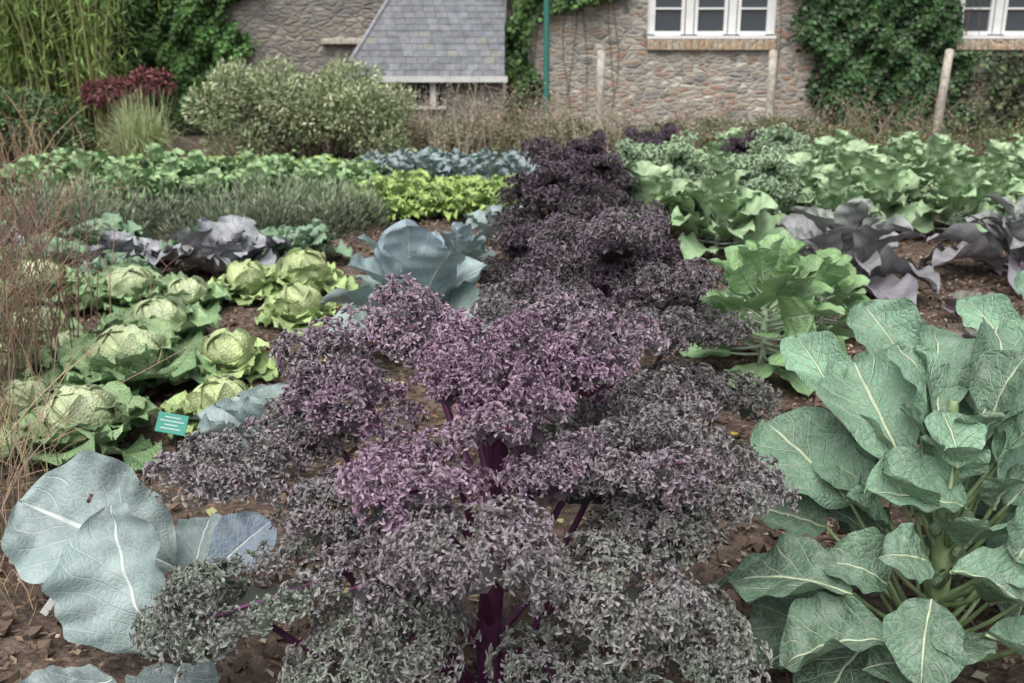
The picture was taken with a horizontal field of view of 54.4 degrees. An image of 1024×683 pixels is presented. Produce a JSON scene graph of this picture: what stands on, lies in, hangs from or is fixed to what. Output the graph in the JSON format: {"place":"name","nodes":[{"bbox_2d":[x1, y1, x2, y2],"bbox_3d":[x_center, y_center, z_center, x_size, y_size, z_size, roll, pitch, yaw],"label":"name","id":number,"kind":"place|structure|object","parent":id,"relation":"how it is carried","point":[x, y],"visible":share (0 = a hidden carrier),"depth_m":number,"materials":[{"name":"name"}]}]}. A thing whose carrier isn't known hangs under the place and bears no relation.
{"place":"outdoors","nodes":[
{"label":"outdoors","id":0,"kind":"place"},
{"bbox_2d":[0,75,1023,682],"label":"ground","id":1,"kind":"structure","parent":0,"point":[258,663],"depth_m":3.56,"materials":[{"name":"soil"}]},
{"bbox_2d":[0,341,63,383],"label":"cabbage","id":2,"kind":"object","parent":1,"relation":"on","point":[59,369],"visible":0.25,"depth_m":4.65,"materials":[{"name":"green plant"}]},
{"bbox_2d":[0,153,66,208],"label":"leafy green plant","id":3,"kind":"object","parent":1,"relation":"on","point":[33,161],"visible":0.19,"depth_m":10.29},
{"bbox_2d":[0,375,70,422],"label":"cabbage","id":4,"kind":"object","parent":1,"relation":"on","point":[19,384],"visible":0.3,"depth_m":4.23,"materials":[{"name":"green plant"}]},
{"bbox_2d":[3,232,89,275],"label":"cabbage","id":5,"kind":"object","parent":1,"relation":"on","point":[51,248],"visible":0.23,"depth_m":7.14,"materials":[{"name":"green plant"}]},
{"bbox_2d":[9,166,84,203],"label":"leafy green plant","id":6,"kind":"object","parent":1,"relation":"on","point":[55,178],"visible":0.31,"depth_m":10.03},
{"bbox_2d":[0,258,94,308],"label":"cabbage","id":7,"kind":"object","parent":1,"relation":"on","point":[84,282],"visible":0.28,"depth_m":6.24,"materials":[{"name":"green plant"}]},
{"bbox_2d":[0,81,95,163],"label":"green shrub","id":8,"kind":"object","parent":1,"relation":"on","point":[11,110],"visible":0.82,"depth_m":13.68,"materials":[{"name":"green plant"}]},
{"bbox_2d":[0,305,95,344],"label":"cabbage","id":9,"kind":"object","parent":1,"relation":"on","point":[75,321],"visible":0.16,"depth_m":5.25,"materials":[{"name":"green plant"}]},
{"bbox_2d":[0,0,158,156],"bbox_3d":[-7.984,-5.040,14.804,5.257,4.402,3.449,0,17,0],"label":"bamboo","id":10,"kind":"object","parent":1,"relation":"on","point":[92,43],"visible":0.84,"depth_m":14.65,"materials":[{"name":"green plant"}]},
{"bbox_2d":[0,380,163,473],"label":"cabbage","id":11,"kind":"object","parent":1,"relation":"on","point":[116,413],"visible":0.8,"depth_m":3.91,"materials":[{"name":"green plant"}]},
{"bbox_2d":[48,148,133,182],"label":"leafy green plant","id":12,"kind":"object","parent":1,"relation":"on","point":[81,157],"visible":0.33,"depth_m":10.82,"materials":[{"name":"plant"}]},
{"bbox_2d":[0,121,210,624],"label":"dry twig shrub","id":13,"kind":"object","parent":1,"relation":"on","point":[18,307],"visible":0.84,"depth_m":4.44,"materials":[{"name":"brown plant"}]},
{"bbox_2d":[58,213,153,246],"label":"cabbage","id":14,"kind":"object","parent":1,"relation":"on","point":[133,228],"visible":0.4,"depth_m":8.01,"materials":[{"name":"green plant"}]},
{"bbox_2d":[66,262,183,315],"bbox_3d":[-2.381,-0.331,6.235,0.683,0.306,0.650,5,17,16],"label":"cabbage","id":15,"kind":"object","parent":1,"relation":"on","point":[130,284],"visible":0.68,"depth_m":6.11,"materials":[{"name":"green plant"}]},
{"bbox_2d":[83,249,166,276],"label":"cabbage","id":16,"kind":"object","parent":1,"relation":"on","point":[117,260],"visible":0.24,"depth_m":6.93,"materials":[{"name":"green plant"}]},
{"bbox_2d":[77,64,177,156],"bbox_3d":[-5.628,-3.373,14.561,1.499,1.358,0.922,0,17,0],"label":"red maple shrub","id":17,"kind":"object","parent":1,"relation":"on","point":[148,77],"visible":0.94,"depth_m":14.40,"materials":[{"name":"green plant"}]},
{"bbox_2d":[75,229,181,267],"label":"red cabbage","id":18,"kind":"object","parent":1,"relation":"on","point":[129,244],"visible":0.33,"depth_m":7.24,"materials":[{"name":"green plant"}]},
{"bbox_2d":[51,317,216,395],"bbox_3d":[-1.801,0.090,4.737,0.764,0.360,0.804,-5,17,-16],"label":"cabbage","id":19,"kind":"object","parent":1,"relation":"on","point":[122,352],"visible":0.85,"depth_m":4.62,"materials":[{"name":"green plant"}]},
{"bbox_2d":[92,162,179,206],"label":"leafy green plant","id":20,"kind":"object","parent":1,"relation":"on","point":[130,171],"visible":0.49,"depth_m":9.90,"materials":[{"name":"plant"}]},
{"bbox_2d":[1,449,276,682],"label":"blue cabbage","id":21,"kind":"object","parent":1,"relation":"on","point":[107,557],"visible":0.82,"depth_m":2.63,"materials":[{"name":"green plant"}]},
{"bbox_2d":[64,84,215,159],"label":"ornamental grass","id":22,"kind":"object","parent":1,"relation":"on","point":[136,135],"depth_m":13.23,"materials":[{"name":"green plant"}]},
{"bbox_2d":[88,295,221,349],"bbox_3d":[-1.910,-0.091,5.436,0.658,0.306,0.681,13,21,37],"label":"cabbage","id":23,"kind":"object","parent":1,"relation":"on","point":[193,320],"visible":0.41,"depth_m":5.39,"materials":[{"name":"green plant"}]},
{"bbox_2d":[127,141,187,168],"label":"leafy green plant","id":24,"kind":"object","parent":1,"relation":"on","point":[157,153],"visible":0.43,"depth_m":11.58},
{"bbox_2d":[124,169,196,211],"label":"leafy green plant","id":25,"kind":"object","parent":1,"relation":"on","point":[168,181],"visible":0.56,"depth_m":9.87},
{"bbox_2d":[154,411,188,451],"bbox_3d":[-1.250,0.423,3.699,0.122,0.336,0.045,1,17,5],"label":"plant label sign","id":26,"kind":"object","parent":1,"relation":"on","point":[171,423],"visible":0.86,"depth_m":3.66,"materials":[{"name":"paint"}]},
{"bbox_2d":[134,275,232,313],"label":"cabbage","id":27,"kind":"object","parent":1,"relation":"on","point":[191,291],"visible":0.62,"depth_m":6.06,"materials":[{"name":"green plant"}]},
{"bbox_2d":[168,148,225,176],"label":"leafy green plant","id":28,"kind":"object","parent":1,"relation":"on","point":[197,158],"visible":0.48,"depth_m":11.07,"materials":[{"name":"plant"}]},
{"bbox_2d":[1,165,397,240],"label":"lavender bush","id":29,"kind":"object","parent":1,"relation":"on","point":[274,208],"visible":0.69,"depth_m":8.64,"materials":[{"name":"green plant"}]},
{"bbox_2d":[160,373,257,440],"bbox_3d":[-1.270,0.271,4.288,0.509,0.272,0.487,0,17,0],"label":"cabbage","id":30,"kind":"object","parent":1,"relation":"on","point":[210,390],"visible":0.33,"depth_m":4.21,"materials":[{"name":"green plant"}]},
{"bbox_2d":[176,166,242,205],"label":"leafy green plant","id":31,"kind":"object","parent":1,"relation":"on","point":[216,173],"visible":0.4,"depth_m":9.93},
{"bbox_2d":[146,214,291,276],"bbox_3d":[-1.995,-0.660,7.123,1.083,0.436,0.916,0,17,0],"label":"red cabbage","id":32,"kind":"object","parent":1,"relation":"on","point":[214,248],"visible":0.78,"depth_m":7.01,"materials":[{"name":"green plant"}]},
{"bbox_2d":[196,327,277,384],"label":"cabbage","id":33,"kind":"object","parent":1,"relation":"on","point":[238,353],"visible":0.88,"depth_m":4.85,"materials":[{"name":"green plant"}]},
{"bbox_2d":[104,0,384,133],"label":"stone garden wall","id":34,"kind":"structure","parent":1,"relation":"on","point":[295,31],"depth_m":18.18,"materials":[{"name":"stone"}]},
{"bbox_2d":[3,0,261,133],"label":"wall ivy","id":35,"kind":"object","parent":34,"relation":"attached to","point":[212,46],"depth_m":18.01,"materials":[{"name":"green plant"}]},
{"bbox_2d":[207,259,282,305],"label":"cabbage","id":36,"kind":"object","parent":1,"relation":"on","point":[246,281],"visible":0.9,"depth_m":6.35,"materials":[{"name":"green plant"}]},
{"bbox_2d":[217,159,293,204],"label":"leafy green plant","id":37,"kind":"object","parent":1,"relation":"on","point":[253,164],"visible":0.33,"depth_m":9.95,"materials":[{"name":"plant"}]},
{"bbox_2d":[191,383,351,458],"bbox_3d":[-0.985,0.344,3.958,0.632,0.319,0.616,10,19,29],"label":"blue cabbage","id":38,"kind":"object","parent":1,"relation":"on","point":[219,416],"visible":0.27,"depth_m":3.97,"materials":[{"name":"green plant"}]},
{"bbox_2d":[255,280,343,334],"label":"cabbage","id":39,"kind":"object","parent":1,"relation":"on","point":[297,305],"visible":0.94,"depth_m":5.74,"materials":[{"name":"green plant"}]},
{"bbox_2d":[180,52,421,160],"bbox_3d":[-2.956,-3.352,14.309,3.336,1.578,1.878,0,17,0],"label":"variegated shrub","id":40,"kind":"object","parent":1,"relation":"on","point":[341,107],"visible":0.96,"depth_m":13.98,"materials":[{"name":"green plant"}]},
{"bbox_2d":[250,218,352,260],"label":"cabbage","id":41,"kind":"object","parent":1,"relation":"on","point":[314,236],"visible":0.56,"depth_m":7.54,"materials":[{"name":"green plant"}]},
{"bbox_2d":[263,247,358,300],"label":"cabbage","id":42,"kind":"object","parent":1,"relation":"on","point":[306,265],"visible":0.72,"depth_m":6.44,"materials":[{"name":"green plant"}]},
{"bbox_2d":[276,159,362,200],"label":"leafy green plant","id":43,"kind":"object","parent":1,"relation":"on","point":[330,169],"visible":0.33,"depth_m":9.81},
{"bbox_2d":[337,155,379,179],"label":"leafy green plant","id":44,"kind":"object","parent":1,"relation":"on","point":[355,165],"visible":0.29,"depth_m":10.96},
{"bbox_2d":[362,195,420,221],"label":"lettuce plant","id":45,"kind":"object","parent":1,"relation":"on","point":[397,204],"visible":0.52,"depth_m":9.33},
{"bbox_2d":[375,180,424,213],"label":"lettuce plant","id":46,"kind":"object","parent":1,"relation":"on","point":[397,189],"visible":0.37,"depth_m":9.70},
{"bbox_2d":[320,219,497,339],"bbox_3d":[-0.548,-0.303,5.396,1.126,0.739,1.016,-7,18,-24],"label":"blue cabbage","id":47,"kind":"object","parent":1,"relation":"on","point":[426,257],"visible":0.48,"depth_m":5.18,"materials":[{"name":"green plant"}]},
{"bbox_2d":[382,168,439,182],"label":"lettuce plant","id":48,"kind":"object","parent":1,"relation":"on","point":[419,173],"visible":0.18,"depth_m":10.58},
{"bbox_2d":[345,0,507,146],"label":"slate roofed outbuilding","id":49,"kind":"structure","parent":1,"relation":"on","point":[425,43],"depth_m":16.30,"materials":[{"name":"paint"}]},
{"bbox_2d":[397,192,455,218],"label":"lettuce plant","id":50,"kind":"object","parent":1,"relation":"on","point":[424,203],"visible":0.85,"depth_m":9.40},
{"bbox_2d":[397,149,456,177],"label":"blue kale","id":51,"kind":"object","parent":1,"relation":"on","point":[429,163],"visible":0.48,"depth_m":11.61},
{"bbox_2d":[402,181,456,206],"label":"lettuce plant","id":52,"kind":"object","parent":1,"relation":"on","point":[436,190],"visible":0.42,"depth_m":9.77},
{"bbox_2d":[440,159,485,180],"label":"blue kale","id":53,"kind":"object","parent":1,"relation":"on","point":[459,169],"visible":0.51,"depth_m":11.67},
{"bbox_2d":[129,272,801,682],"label":"curly kale","id":54,"kind":"object","parent":1,"relation":"on","point":[583,468],"visible":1,"depth_m":2.22,"materials":[{"name":"purple plant"}]},
{"bbox_2d":[440,222,494,263],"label":"blue cabbage","id":55,"kind":"object","parent":1,"relation":"on","point":[462,238],"visible":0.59,"depth_m":7.04,"materials":[{"name":"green plant"}]},
{"bbox_2d":[432,186,507,220],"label":"lettuce plant","id":56,"kind":"object","parent":1,"relation":"on","point":[467,201],"visible":0.73,"depth_m":9.30,"materials":[{"name":"plant"}]},
{"bbox_2d":[468,159,508,179],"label":"blue kale","id":57,"kind":"object","parent":1,"relation":"on","point":[487,168],"visible":0.64,"depth_m":11.64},
{"bbox_2d":[463,205,539,242],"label":"blue cabbage","id":58,"kind":"object","parent":1,"relation":"on","point":[479,218],"visible":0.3,"depth_m":8.24,"materials":[{"name":"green plant"}]},
{"bbox_2d":[0,249,1006,678],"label":"fallen leaves","id":59,"kind":"object","parent":1,"relation":"on","point":[976,673],"visible":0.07,"depth_m":3.50,"materials":[{"name":"brown plant"}]},
{"bbox_2d":[0,67,1018,166],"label":"dead perennial stems","id":60,"kind":"object","parent":1,"relation":"on","point":[556,114],"visible":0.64,"depth_m":14.62,"materials":[{"name":"brown plant"}]},
{"bbox_2d":[477,218,580,305],"bbox_3d":[0.053,-0.389,5.752,0.695,0.687,0.688,4,17,13],"label":"curly kale","id":61,"kind":"object","parent":1,"relation":"on","point":[517,250],"visible":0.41,"depth_m":5.60,"materials":[{"name":"purple plant"}]},
{"bbox_2d":[542,0,549,151],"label":"green metal pole","id":62,"kind":"object","parent":1,"relation":"on","point":[546,44],"visible":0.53,"depth_m":14.96,"materials":[{"name":"metal"}]},
{"bbox_2d":[485,135,620,282],"bbox_3d":[0.348,-0.852,6.711,1.053,1.041,1.042,0,17,0],"label":"curly kale","id":63,"kind":"object","parent":1,"relation":"on","point":[541,187],"visible":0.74,"depth_m":6.55,"materials":[{"name":"purple plant"}]},
{"bbox_2d":[563,129,612,178],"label":"curly kale","id":64,"kind":"object","parent":1,"relation":"on","point":[590,146],"visible":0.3,"depth_m":9.67,"materials":[{"name":"purple plant"}]},
{"bbox_2d":[595,50,604,145],"bbox_3d":[1.420,-3.884,16.058,0.148,1.570,0.146,0,17,0],"label":"wooden fence post","id":65,"kind":"object","parent":1,"relation":"on","point":[600,84],"visible":0.73,"depth_m":15.93,"materials":[{"name":"brown wood"}]},
{"bbox_2d":[574,151,646,223],"bbox_3d":[0.714,-1.119,7.955,0.834,0.832,0.842,-12,20,-34],"label":"curly kale","id":66,"kind":"object","parent":1,"relation":"on","point":[616,182],"visible":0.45,"depth_m":7.74,"materials":[{"name":"purple plant"}]},
{"bbox_2d":[447,200,785,458],"bbox_3d":[0.280,-0.009,3.825,1.179,1.074,1.243,-11,20,-33],"label":"curly kale","id":67,"kind":"object","parent":1,"relation":"on","point":[610,247],"visible":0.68,"depth_m":3.61,"materials":[{"name":"purple plant"}]},
{"bbox_2d":[603,138,661,221],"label":"green curly kale","id":68,"kind":"object","parent":1,"relation":"on","point":[623,156],"visible":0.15,"depth_m":9.18,"materials":[{"name":"green plant"}]},
{"bbox_2d":[574,219,703,338],"bbox_3d":[0.648,-0.291,5.266,0.782,0.780,0.789,5,17,15],"label":"curly kale","id":69,"kind":"object","parent":1,"relation":"on","point":[668,258],"visible":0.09,"depth_m":5.09,"materials":[{"name":"purple plant"}]},
{"bbox_2d":[604,126,674,164],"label":"curly kale","id":70,"kind":"object","parent":1,"relation":"on","point":[634,135],"visible":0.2,"depth_m":9.39,"materials":[{"name":"purple plant"}]},
{"bbox_2d":[636,121,681,141],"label":"curly kale","id":71,"kind":"object","parent":1,"relation":"on","point":[664,132],"visible":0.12,"depth_m":10.62,"materials":[{"name":"purple plant"}]},
{"bbox_2d":[608,160,714,237],"bbox_3d":[1.106,-1.063,7.941,1.195,0.743,1.130,2,17,8],"label":"broccoli plant","id":72,"kind":"object","parent":1,"relation":"on","point":[653,182],"visible":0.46,"depth_m":7.82,"materials":[{"name":"plant"}]},
{"bbox_2d":[628,130,717,237],"bbox_3d":[1.352,-1.338,8.526,1.066,0.934,0.936,-14,22,-40],"label":"green curly kale","id":73,"kind":"object","parent":1,"relation":"on","point":[680,156],"visible":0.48,"depth_m":8.30,"materials":[{"name":"green plant"}]},
{"bbox_2d":[348,111,1023,157],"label":"border planting","id":74,"kind":"object","parent":1,"relation":"on","point":[766,122],"visible":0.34,"depth_m":14.77,"materials":[{"name":"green plant"}]},
{"bbox_2d":[679,147,757,224],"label":"broccoli plant","id":75,"kind":"object","parent":1,"relation":"on","point":[717,169],"visible":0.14,"depth_m":9.09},
{"bbox_2d":[653,169,797,260],"bbox_3d":[1.598,-0.987,7.726,1.157,0.719,1.094,-2,17,-6],"label":"broccoli plant","id":76,"kind":"object","parent":1,"relation":"on","point":[719,202],"visible":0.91,"depth_m":7.59,"materials":[{"name":"plant"}]},
{"bbox_2d":[703,127,760,149],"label":"broccoli plant","id":77,"kind":"object","parent":1,"relation":"on","point":[731,133],"visible":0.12,"depth_m":11.77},
{"bbox_2d":[719,128,776,173],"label":"curly kale","id":78,"kind":"object","parent":1,"relation":"on","point":[738,145],"visible":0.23,"depth_m":10.39,"materials":[{"name":"purple plant"}]},
{"bbox_2d":[698,141,820,230],"bbox_3d":[2.052,-1.221,8.244,0.990,0.868,0.870,-14,22,-40],"label":"green curly kale","id":79,"kind":"object","parent":1,"relation":"on","point":[762,168],"visible":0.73,"depth_m":8.04,"materials":[{"name":"green plant"}]},
{"bbox_2d":[506,0,1023,139],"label":"walls","id":80,"kind":"structure","parent":1,"relation":"on","point":[713,72],"depth_m":17.38,"materials":[{"name":"stone"}]},
{"bbox_2d":[502,0,618,137],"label":"wall ivy","id":81,"kind":"object","parent":80,"relation":"attached to","point":[520,28],"depth_m":17.03,"materials":[{"name":"green plant"}]},
{"bbox_2d":[646,39,1023,49],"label":"brick sills","id":82,"kind":"structure","parent":80,"relation":"on","point":[770,44],"depth_m":17.16,"materials":[{"name":"brick"}]},
{"bbox_2d":[647,0,1023,38],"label":"window frames","id":83,"kind":"structure","parent":80,"relation":"attached to","point":[996,18],"depth_m":17.18,"materials":[{"name":"wood"}]},
{"bbox_2d":[651,0,1023,35],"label":"window glass","id":84,"kind":"object","parent":83,"relation":"in","point":[708,19],"visible":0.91,"depth_m":17.25,"materials":[{"name":"glass"}]},
{"bbox_2d":[775,0,986,140],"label":"wall ivy","id":85,"kind":"object","parent":80,"relation":"attached to","point":[906,41],"depth_m":17.04,"materials":[{"name":"green plant"}]},
{"bbox_2d":[933,51,1023,140],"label":"wall ivy","id":86,"kind":"object","parent":80,"relation":"attached to","point":[992,61],"depth_m":17.25,"materials":[{"name":"green plant"}]},
{"bbox_2d":[679,234,854,396],"bbox_3d":[1.286,-0.167,4.919,0.858,0.756,0.826,6,18,19],"label":"brussels sprout plant","id":87,"kind":"object","parent":1,"relation":"on","point":[769,270],"visible":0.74,"depth_m":4.80,"materials":[{"name":"green plant"}]},
{"bbox_2d":[764,50,776,129],"bbox_3d":[4.245,-3.970,16.345,0.158,1.571,0.146,0,17,0],"label":"wooden fence post","id":88,"kind":"object","parent":1,"relation":"on","point":[771,77],"visible":0.71,"depth_m":16.23,"materials":[{"name":"brown wood"}]},
{"bbox_2d":[744,123,820,199],"bbox_3d":[2.734,-1.748,9.980,0.889,0.887,1.012,1,17,4],"label":"green curly kale","id":89,"kind":"object","parent":1,"relation":"on","point":[788,138],"visible":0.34,"depth_m":9.88,"materials":[{"name":"green plant"}]},
{"bbox_2d":[764,151,830,213],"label":"broccoli plant","id":90,"kind":"object","parent":1,"relation":"on","point":[808,179],"visible":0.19,"depth_m":8.95,"materials":[{"name":"plant"}]},
{"bbox_2d":[769,247,870,339],"bbox_3d":[1.732,-0.267,5.628,0.578,0.529,0.601,-1,17,-4],"label":"brussels sprout plant","id":91,"kind":"object","parent":1,"relation":"on","point":[835,269],"visible":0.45,"depth_m":5.53,"materials":[{"name":"green plant"}]},
{"bbox_2d":[809,136,843,170],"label":"broccoli plant","id":92,"kind":"object","parent":1,"relation":"on","point":[826,146],"visible":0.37,"depth_m":11.37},
{"bbox_2d":[781,172,886,222],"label":"broccoli plant","id":93,"kind":"object","parent":1,"relation":"on","point":[832,192],"visible":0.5,"depth_m":8.20,"materials":[{"name":"plant"}]},
{"bbox_2d":[775,198,939,304],"bbox_3d":[2.266,-0.632,6.657,1.198,0.662,1.431,0,17,0],"label":"purple cabbage","id":94,"kind":"object","parent":1,"relation":"on","point":[860,236],"visible":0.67,"depth_m":6.50,"materials":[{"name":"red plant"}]},
{"bbox_2d":[817,139,913,192],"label":"broccoli plant","id":95,"kind":"object","parent":1,"relation":"on","point":[851,156],"visible":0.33,"depth_m":9.80,"materials":[{"name":"plant"}]},
{"bbox_2d":[714,297,1023,682],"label":"brussels sprout plant","id":96,"kind":"object","parent":1,"relation":"on","point":[951,403],"visible":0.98,"depth_m":2.43,"materials":[{"name":"green plant"}]},
{"bbox_2d":[817,151,942,232],"bbox_3d":[3.196,-1.291,8.708,1.193,0.741,1.128,-9,19,-28],"label":"broccoli plant","id":97,"kind":"object","parent":1,"relation":"on","point":[883,178],"visible":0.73,"depth_m":8.53,"materials":[{"name":"plant"}]},
{"bbox_2d":[875,131,928,192],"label":"broccoli plant","id":98,"kind":"object","parent":1,"relation":"on","point":[901,146],"visible":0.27,"depth_m":11.02,"materials":[{"name":"plant"}]},
{"bbox_2d":[900,138,966,197],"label":"broccoli plant","id":99,"kind":"object","parent":1,"relation":"on","point":[929,153],"visible":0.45,"depth_m":9.98,"materials":[{"name":"plant"}]},
{"bbox_2d":[931,49,953,137],"bbox_3d":[6.880,-3.864,15.959,0.208,1.593,0.146,0,17,0],"label":"wooden fence post","id":100,"kind":"object","parent":1,"relation":"on","point":[945,74],"visible":0.78,"depth_m":15.85,"materials":[{"name":"brown wood"}]},
{"bbox_2d":[889,160,1015,231],"bbox_3d":[3.787,-1.209,8.503,1.063,0.699,1.124,-12,20,-35],"label":"broccoli plant","id":101,"kind":"object","parent":1,"relation":"on","point":[956,187],"visible":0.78,"depth_m":8.37,"materials":[{"name":"plant"}]},
{"bbox_2d":[940,290,975,317],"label":"cabbage seedling","id":102,"kind":"object","parent":1,"relation":"on","point":[956,297],"visible":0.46,"depth_m":6.08,"materials":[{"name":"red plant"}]},
{"bbox_2d":[912,270,1023,617],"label":"brussels sprout plant","id":103,"kind":"object","parent":1,"relation":"on","point":[994,311],"visible":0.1,"depth_m":3.08,"materials":[{"name":"green plant"}]},
{"bbox_2d":[918,192,1023,294],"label":"purple cabbage","id":104,"kind":"object","parent":1,"relation":"on","point":[996,239],"visible":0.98,"depth_m":6.99,"materials":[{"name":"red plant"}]},
{"bbox_2d":[932,162,1023,225],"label":"broccoli plant","id":105,"kind":"object","parent":1,"relation":"on","point":[996,175],"visible":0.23,"depth_m":8.83,"materials":[{"name":"plant"}]},
{"bbox_2d":[956,139,1017,182],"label":"broccoli plant","id":106,"kind":"object","parent":1,"relation":"on","point":[996,149],"visible":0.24,"depth_m":10.17,"materials":[{"name":"plant"}]},
{"bbox_2d":[999,146,1023,189],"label":"broccoli plant","id":107,"kind":"object","parent":1,"relation":"on","point":[1017,170],"visible":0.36,"depth_m":9.36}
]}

